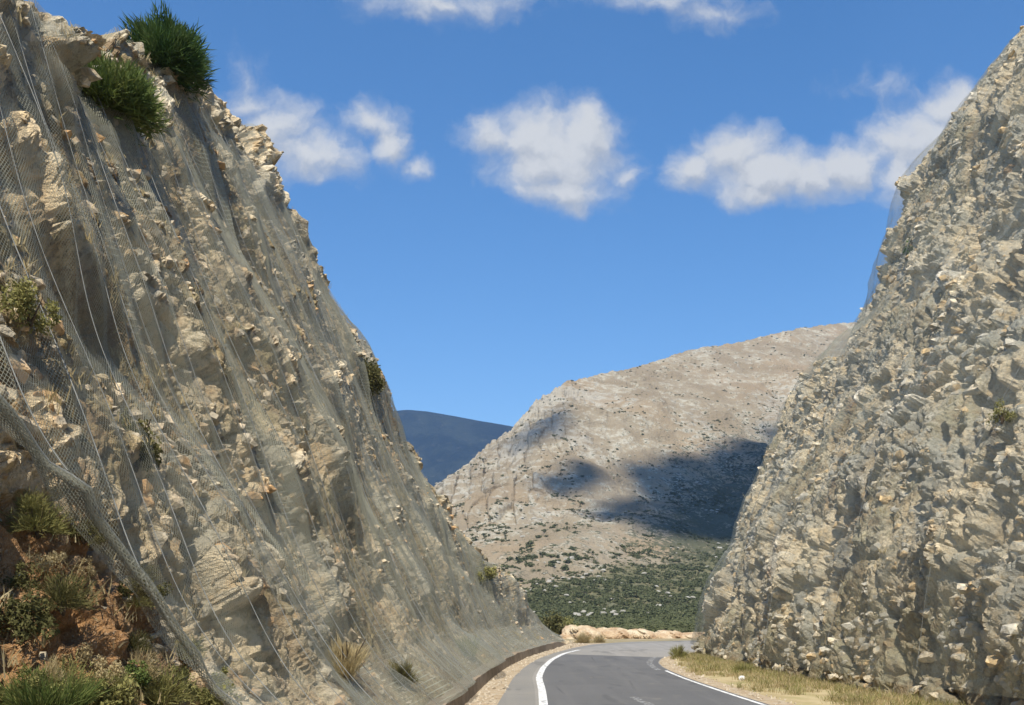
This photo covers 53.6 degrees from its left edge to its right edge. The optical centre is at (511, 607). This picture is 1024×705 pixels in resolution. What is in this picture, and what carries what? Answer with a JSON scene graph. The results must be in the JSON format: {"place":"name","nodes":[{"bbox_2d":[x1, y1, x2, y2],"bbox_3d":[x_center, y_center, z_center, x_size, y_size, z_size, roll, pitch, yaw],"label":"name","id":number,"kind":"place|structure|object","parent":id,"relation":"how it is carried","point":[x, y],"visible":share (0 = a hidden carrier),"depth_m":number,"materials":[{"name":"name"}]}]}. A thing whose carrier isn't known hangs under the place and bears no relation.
{"place":"outdoors","nodes":[
{"label":"outdoors","id":0,"kind":"place"},
{"bbox_2d":[0,0,573,704],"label":"cliff","id":1,"kind":"structure","parent":0,"point":[106,636],"depth_m":16.63,"materials":[{"name":"grey stone"}]},
{"bbox_2d":[0,561,44,593],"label":"weed","id":2,"kind":"object","parent":1,"relation":"on","point":[16,580],"visible":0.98,"depth_m":9.49,"materials":[{"name":"green plant"}]},
{"bbox_2d":[0,665,45,704],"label":"weed","id":3,"kind":"object","parent":1,"relation":"on","point":[29,680],"visible":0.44,"depth_m":8.63,"materials":[{"name":"green plant"}]},
{"bbox_2d":[0,591,59,644],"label":"weed","id":4,"kind":"object","parent":1,"relation":"on","point":[22,614],"visible":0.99,"depth_m":8.94,"materials":[{"name":"green plant"}]},
{"bbox_2d":[0,276,61,336],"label":"yellow shrub","id":5,"kind":"object","parent":1,"relation":"on","point":[24,294],"visible":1,"depth_m":10.30,"materials":[{"name":"green plant"}]},
{"bbox_2d":[5,661,65,695],"bbox_3d":[-4.152,0.674,8.762,0.529,0.449,0.593,0,0,0],"label":"weed","id":6,"kind":"object","parent":1,"relation":"on","point":[32,673],"visible":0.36,"depth_m":8.69,"materials":[{"name":"green plant"}]},
{"bbox_2d":[14,487,57,513],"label":"weed","id":7,"kind":"object","parent":1,"relation":"on","point":[32,498],"visible":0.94,"depth_m":9.91,"materials":[{"name":"green plant"}]},
{"bbox_2d":[0,498,81,538],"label":"weed","id":8,"kind":"object","parent":1,"relation":"on","point":[42,524],"visible":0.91,"depth_m":9.92,"materials":[{"name":"green plant"}]},
{"bbox_2d":[23,549,67,572],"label":"weed","id":9,"kind":"object","parent":1,"relation":"on","point":[50,560],"visible":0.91,"depth_m":9.88,"materials":[{"name":"beige plant"}]},
{"bbox_2d":[28,653,66,687],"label":"weed","id":10,"kind":"object","parent":1,"relation":"on","point":[52,667],"visible":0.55,"depth_m":8.85,"materials":[{"name":"beige plant"}]},
{"bbox_2d":[0,666,113,704],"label":"weed","id":11,"kind":"object","parent":1,"relation":"on","point":[76,696],"visible":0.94,"depth_m":8.58,"materials":[{"name":"green plant"}]},
{"bbox_2d":[44,674,76,696],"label":"weed","id":12,"kind":"object","parent":1,"relation":"on","point":[53,682],"visible":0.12,"depth_m":8.75,"materials":[{"name":"green plant"}]},
{"bbox_2d":[27,568,103,624],"bbox_3d":[-4.264,-0.095,9.638,0.704,0.592,0.794,0,0,0],"label":"weed","id":13,"kind":"object","parent":1,"relation":"on","point":[64,594],"visible":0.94,"depth_m":9.59,"materials":[{"name":"green plant"}]},
{"bbox_2d":[37,651,97,693],"bbox_3d":[-3.941,0.630,8.951,0.514,0.524,0.649,0,0,0],"label":"weed","id":14,"kind":"object","parent":1,"relation":"on","point":[74,672],"visible":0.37,"depth_m":8.97,"materials":[{"name":"green plant"}]},
{"bbox_2d":[71,556,97,576],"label":"weed","id":15,"kind":"object","parent":1,"relation":"on","point":[90,569],"visible":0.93,"depth_m":10.32,"materials":[{"name":"beige plant"}]},
{"bbox_2d":[63,642,107,670],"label":"weed","id":16,"kind":"object","parent":1,"relation":"on","point":[85,655],"visible":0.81,"depth_m":9.74,"materials":[{"name":"beige plant"}]},
{"bbox_2d":[63,517,108,547],"bbox_3d":[-4.475,-0.794,10.612,0.592,0.331,0.563,0,0,0],"label":"weed","id":17,"kind":"object","parent":1,"relation":"on","point":[83,541],"visible":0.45,"depth_m":10.51,"materials":[{"name":"green plant"}]},
{"bbox_2d":[93,684,120,704],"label":"weed","id":18,"kind":"object","parent":1,"relation":"on","point":[106,698],"visible":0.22,"depth_m":9.64,"materials":[{"name":"green plant"}]},
{"bbox_2d":[81,672,140,704],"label":"weed","id":19,"kind":"object","parent":1,"relation":"on","point":[125,697],"visible":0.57,"depth_m":9.59,"materials":[{"name":"green plant"}]},
{"bbox_2d":[94,660,130,689],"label":"weed","id":20,"kind":"object","parent":1,"relation":"on","point":[115,669],"visible":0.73,"depth_m":9.77,"materials":[{"name":"beige plant"}]},
{"bbox_2d":[93,666,139,695],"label":"weed","id":21,"kind":"object","parent":1,"relation":"on","point":[115,685],"visible":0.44,"depth_m":9.67,"materials":[{"name":"green plant"}]},
{"bbox_2d":[77,48,173,148],"bbox_3d":[-8.167,-9.967,20.184,2.804,2.479,2.897,0,0,0],"label":"broom bush","id":22,"kind":"object","parent":1,"relation":"on","point":[126,90],"visible":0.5,"depth_m":19.76,"materials":[{"name":"green plant"}]},
{"bbox_2d":[116,691,143,704],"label":"weed","id":23,"kind":"object","parent":1,"relation":"on","point":[137,703],"visible":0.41,"depth_m":9.92,"materials":[{"name":"green plant"}]},
{"bbox_2d":[116,577,155,596],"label":"weed","id":24,"kind":"object","parent":1,"relation":"on","point":[121,588],"visible":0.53,"depth_m":10.95,"materials":[{"name":"green plant"}]},
{"bbox_2d":[119,585,154,609],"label":"weed","id":25,"kind":"object","parent":1,"relation":"on","point":[135,601],"visible":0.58,"depth_m":10.99,"materials":[{"name":"green plant"}]},
{"bbox_2d":[124,659,150,689],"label":"weed","id":26,"kind":"object","parent":1,"relation":"on","point":[143,676],"visible":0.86,"depth_m":10.29,"materials":[{"name":"green plant"}]},
{"bbox_2d":[116,407,163,471],"bbox_3d":[-4.989,-2.204,13.434,0.578,0.895,0.970,0,0,0],"label":"olive bush","id":27,"kind":"object","parent":1,"relation":"on","point":[157,450],"visible":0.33,"depth_m":13.43,"materials":[{"name":"green plant"}]},
{"bbox_2d":[127,627,155,653],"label":"weed","id":28,"kind":"object","parent":1,"relation":"on","point":[133,642],"visible":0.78,"depth_m":10.85,"materials":[{"name":"green plant"}]},
{"bbox_2d":[132,639,150,653],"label":"weed","id":29,"kind":"object","parent":1,"relation":"on","point":[142,648],"visible":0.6,"depth_m":10.92,"materials":[{"name":"yellow plant"}]},
{"bbox_2d":[124,647,166,682],"bbox_3d":[-3.901,0.607,10.661,0.555,0.496,0.616,0,0,0],"label":"weed","id":30,"kind":"object","parent":1,"relation":"on","point":[149,666],"visible":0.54,"depth_m":10.64,"materials":[{"name":"beige plant"}]},
{"bbox_2d":[136,561,162,578],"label":"weed","id":31,"kind":"object","parent":1,"relation":"on","point":[148,571],"visible":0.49,"depth_m":12.06,"materials":[{"name":"green plant"}]},
{"bbox_2d":[137,580,173,601],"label":"weed","id":32,"kind":"object","parent":1,"relation":"on","point":[161,591],"visible":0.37,"depth_m":11.32,"materials":[{"name":"green plant"}]},
{"bbox_2d":[144,693,180,704],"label":"weed","id":33,"kind":"object","parent":1,"relation":"on","point":[168,703],"visible":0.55,"depth_m":10.67,"materials":[{"name":"green plant"}]},
{"bbox_2d":[119,0,219,106],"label":"broom bush","id":34,"kind":"object","parent":1,"relation":"on","point":[178,50],"visible":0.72,"depth_m":25.02,"materials":[{"name":"green plant"}]},
{"bbox_2d":[136,661,208,704],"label":"weed","id":35,"kind":"object","parent":1,"relation":"on","point":[169,685],"visible":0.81,"depth_m":10.67,"materials":[{"name":"green plant"}]},
{"bbox_2d":[163,665,198,704],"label":"weed","id":36,"kind":"object","parent":1,"relation":"on","point":[193,689],"visible":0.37,"depth_m":11.14,"materials":[{"name":"green plant"}]},
{"bbox_2d":[174,634,207,663],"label":"weed","id":37,"kind":"object","parent":1,"relation":"on","point":[196,644],"visible":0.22,"depth_m":12.59,"materials":[{"name":"yellow plant"}]},
{"bbox_2d":[187,682,201,704],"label":"weed","id":38,"kind":"object","parent":1,"relation":"on","point":[195,703],"visible":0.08,"depth_m":11.95,"materials":[{"name":"green plant"}]},
{"bbox_2d":[195,678,241,704],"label":"weed","id":39,"kind":"object","parent":1,"relation":"on","point":[205,696],"visible":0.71,"depth_m":11.60,"materials":[{"name":"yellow plant"}]},
{"bbox_2d":[211,666,234,692],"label":"weed","id":40,"kind":"object","parent":1,"relation":"on","point":[224,671],"visible":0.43,"depth_m":12.54,"materials":[{"name":"green plant"}]},
{"bbox_2d":[0,0,544,704],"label":"dry tufts","id":41,"kind":"object","parent":1,"relation":"on","point":[56,400],"visible":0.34,"depth_m":14.90,"materials":[{"name":"beige plant"}]},
{"bbox_2d":[0,0,546,704],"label":"rock fragments","id":42,"kind":"object","parent":1,"relation":"on","point":[58,328],"visible":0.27,"depth_m":18.18,"materials":[{"name":"beige stone"}]},
{"bbox_2d":[0,0,564,704],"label":"rockfall net","id":43,"kind":"object","parent":1,"relation":"attached to","point":[368,514],"visible":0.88,"depth_m":20.09,"materials":[{"name":"metal"}]},
{"bbox_2d":[321,629,370,682],"bbox_3d":[-3.304,0.947,19.498,1.291,1.164,2.283,0,0,0],"label":"dry shrub","id":44,"kind":"object","parent":1,"relation":"on","point":[350,661],"visible":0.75,"depth_m":19.30,"materials":[{"name":"beige plant"}]},
{"bbox_2d":[356,356,386,398],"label":"olive bush","id":45,"kind":"object","parent":1,"relation":"on","point":[375,380],"visible":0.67,"depth_m":41.70,"materials":[{"name":"green plant"}]},
{"bbox_2d":[384,657,422,686],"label":"dry shrub","id":46,"kind":"object","parent":1,"relation":"on","point":[401,670],"visible":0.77,"depth_m":22.97,"materials":[{"name":"green plant"}]},
{"bbox_2d":[453,635,479,656],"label":"grass tuft","id":47,"kind":"object","parent":1,"relation":"on","point":[468,643],"visible":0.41,"depth_m":38.60,"materials":[{"name":"beige plant"}]},
{"bbox_2d":[475,561,496,583],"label":"olive bush","id":48,"kind":"object","parent":1,"relation":"on","point":[493,571],"visible":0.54,"depth_m":55.24,"materials":[{"name":"green plant"}]},
{"bbox_2d":[394,410,512,486],"bbox_3d":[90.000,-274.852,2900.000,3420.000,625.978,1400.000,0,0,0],"label":"mountain","id":49,"kind":"structure","parent":0,"point":[444,445],"depth_m":2884.83,"materials":[{"name":"blue stone"}]},
{"bbox_2d":[25,0,1023,426],"label":"sky","id":50,"kind":"structure","parent":0,"point":[510,202],"materials":[{"name":"blue"}]},
{"bbox_2d":[565,638,696,642],"bbox_3d":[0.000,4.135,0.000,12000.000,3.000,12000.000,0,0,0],"label":"ground","id":51,"kind":"structure","parent":0,"point":[639,640],"depth_m":82.08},
{"bbox_2d":[465,643,602,704],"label":"gravel strip","id":52,"kind":"object","parent":51,"relation":"on","point":[499,694],"visible":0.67,"depth_m":35.48,"materials":[{"name":"beige gravel"}]},
{"bbox_2d":[428,642,566,704],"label":"kerb wall","id":53,"kind":"structure","parent":52,"relation":"on","point":[481,680],"depth_m":36.20,"materials":[{"name":"concrete"}]},
{"bbox_2d":[539,611,567,636],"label":"olive bush","id":54,"kind":"object","parent":51,"relation":"on","point":[555,620],"visible":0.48,"depth_m":89.51,"materials":[{"name":"green plant"}]},
{"bbox_2d":[550,616,579,628],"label":"olive bush","id":55,"kind":"object","parent":51,"relation":"on","point":[569,622],"visible":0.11,"depth_m":97.37,"materials":[{"name":"green plant"}]},
{"bbox_2d":[560,625,601,638],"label":"spoil mound","id":56,"kind":"object","parent":51,"relation":"on","point":[567,633],"visible":0.38,"depth_m":86.08,"materials":[{"name":"beige stone"}]},
{"bbox_2d":[569,627,578,632],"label":"boulder","id":57,"kind":"object","parent":56,"relation":"on","point":[574,629],"visible":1,"depth_m":85.71,"materials":[{"name":"beige stone"}]},
{"bbox_2d":[574,630,592,642],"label":"dry shrub","id":58,"kind":"object","parent":51,"relation":"on","point":[581,638],"visible":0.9,"depth_m":75.76,"materials":[{"name":"beige plant"}]},
{"bbox_2d":[497,640,696,704],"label":"road shoulder","id":59,"kind":"object","parent":51,"relation":"on","point":[520,689],"visible":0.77,"depth_m":34.89},
{"bbox_2d":[590,633,606,642],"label":"dry shrub","id":60,"kind":"object","parent":51,"relation":"on","point":[598,639],"visible":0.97,"depth_m":76.85,"materials":[{"name":"beige plant"}]},
{"bbox_2d":[401,634,801,704],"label":"gravel stones","id":61,"kind":"object","parent":51,"relation":"on","point":[493,686],"visible":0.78,"depth_m":37.18,"materials":[{"name":"stone"}]},
{"bbox_2d":[597,627,631,638],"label":"spoil mound","id":62,"kind":"object","parent":51,"relation":"on","point":[615,633],"visible":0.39,"depth_m":86.87,"materials":[{"name":"beige stone"}]},
{"bbox_2d":[539,617,705,632],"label":"valley scrub","id":63,"kind":"object","parent":51,"relation":"on","point":[683,625],"visible":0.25,"depth_m":144.86,"materials":[{"name":"green plant"}]},
{"bbox_2d":[629,633,641,638],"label":"boulder","id":64,"kind":"object","parent":51,"relation":"on","point":[635,636],"visible":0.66,"depth_m":86.68,"materials":[{"name":"beige stone"}]},
{"bbox_2d":[629,628,656,638],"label":"spoil mound","id":65,"kind":"object","parent":51,"relation":"on","point":[645,631],"visible":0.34,"depth_m":87.50,"materials":[{"name":"beige stone"}]},
{"bbox_2d":[642,634,649,638],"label":"boulder","id":66,"kind":"object","parent":51,"relation":"on","point":[646,636],"visible":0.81,"depth_m":86.63,"materials":[{"name":"beige stone"}]},
{"bbox_2d":[655,630,682,638],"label":"spoil mound","id":67,"kind":"object","parent":51,"relation":"on","point":[664,634],"visible":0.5,"depth_m":87.85,"materials":[{"name":"beige stone"}]},
{"bbox_2d":[681,632,704,637],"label":"spoil mound","id":68,"kind":"object","parent":51,"relation":"on","point":[687,635],"visible":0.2,"depth_m":87.91,"materials":[{"name":"beige stone"}]},
{"bbox_2d":[659,653,794,704],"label":"gravel verge","id":69,"kind":"structure","parent":51,"relation":"on","point":[765,699],"depth_m":33.59,"materials":[{"name":"beige gravel"}]},
{"bbox_2d":[434,322,858,609],"bbox_3d":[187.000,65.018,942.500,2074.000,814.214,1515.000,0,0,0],"label":"hill","id":70,"kind":"structure","parent":0,"point":[602,489],"depth_m":627.91,"materials":[{"name":"stone"}]},
{"bbox_2d":[525,562,534,566],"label":"hillside shrub","id":71,"kind":"object","parent":70,"relation":"on","point":[530,564],"visible":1,"depth_m":376.46,"materials":[{"name":"green plant"}]},
{"bbox_2d":[560,564,568,569],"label":"hillside shrub","id":72,"kind":"object","parent":70,"relation":"on","point":[565,567],"visible":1,"depth_m":372.29,"materials":[{"name":"green plant"}]},
{"bbox_2d":[435,340,817,615],"bbox_3d":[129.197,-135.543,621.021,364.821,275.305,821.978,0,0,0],"label":"outcrops","id":73,"kind":"object","parent":70,"relation":"on","point":[579,614],"visible":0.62,"depth_m":384.17,"materials":[{"name":"stone"}]},
{"bbox_2d":[436,327,827,618],"bbox_3d":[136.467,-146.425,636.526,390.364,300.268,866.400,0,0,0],"label":"scrub","id":74,"kind":"object","parent":70,"relation":"on","point":[682,608],"visible":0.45,"depth_m":348.98,"materials":[{"name":"green plant"}]},
{"bbox_2d":[533,642,768,704],"bbox_3d":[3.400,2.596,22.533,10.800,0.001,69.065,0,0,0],"label":"road","id":75,"kind":"structure","parent":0,"point":[571,679],"depth_m":33.93,"materials":[{"name":"grey asphalt"}]},
{"bbox_2d":[536,650,575,704],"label":"road marking","id":76,"kind":"object","parent":75,"relation":"on","point":[542,691],"visible":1,"depth_m":34.75,"materials":[{"name":"white paint"}]},
{"bbox_2d":[666,671,764,704],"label":"road marking","id":77,"kind":"object","parent":75,"relation":"on","point":[717,689],"visible":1,"depth_m":32.00,"materials":[{"name":"white paint"}]},
{"bbox_2d":[674,657,931,704],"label":"verge soil","id":78,"kind":"structure","parent":0,"point":[811,698],"depth_m":30.59,"materials":[{"name":"soil"}]},
{"bbox_2d":[668,644,690,657],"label":"verge bush","id":79,"kind":"object","parent":78,"relation":"on","point":[678,651],"visible":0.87,"depth_m":52.41,"materials":[{"name":"green plant"}]},
{"bbox_2d":[728,660,756,672],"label":"grass tuft","id":80,"kind":"object","parent":78,"relation":"on","point":[743,668],"visible":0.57,"depth_m":40.83,"materials":[{"name":"yellow plant"}]},
{"bbox_2d":[669,650,964,704],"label":"dry grass","id":81,"kind":"structure","parent":0,"point":[809,683],"depth_m":33.16,"materials":[{"name":"beige plant"}]},
{"bbox_2d":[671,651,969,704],"bbox_3d":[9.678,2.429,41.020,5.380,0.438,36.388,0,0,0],"label":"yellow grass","id":82,"kind":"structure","parent":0,"point":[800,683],"depth_m":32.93,"materials":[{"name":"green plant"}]},
{"bbox_2d":[697,28,1023,704],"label":"cliff","id":83,"kind":"structure","parent":0,"point":[972,697],"depth_m":35.95,"materials":[{"name":"grey stone"}]},
{"bbox_2d":[691,31,1023,697],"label":"rockfall net","id":84,"kind":"object","parent":83,"relation":"hanging from","point":[970,538],"visible":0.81,"depth_m":37.06,"materials":[{"name":"metal"}]},
{"bbox_2d":[691,25,1023,704],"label":"rock fragments","id":85,"kind":"object","parent":83,"relation":"on","point":[1011,629],"visible":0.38,"depth_m":35.13,"materials":[{"name":"beige stone"}]},
{"bbox_2d":[722,63,1017,702],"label":"dry tufts","id":86,"kind":"object","parent":83,"relation":"on","point":[881,557],"visible":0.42,"depth_m":33.88,"materials":[{"name":"beige plant"}]},
{"bbox_2d":[903,237,912,261],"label":"green shrub","id":87,"kind":"object","parent":83,"relation":"on","point":[911,247],"visible":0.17,"depth_m":49.41,"materials":[{"name":"green plant"}]},
{"bbox_2d":[963,614,977,622],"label":"dry shrub","id":88,"kind":"object","parent":83,"relation":"on","point":[970,618],"visible":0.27,"depth_m":26.83,"materials":[{"name":"green plant"}]},
{"bbox_2d":[986,397,1017,425],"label":"dry shrub","id":89,"kind":"object","parent":83,"relation":"on","point":[1007,415],"visible":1,"depth_m":27.45,"materials":[{"name":"green plant"}]}
]}

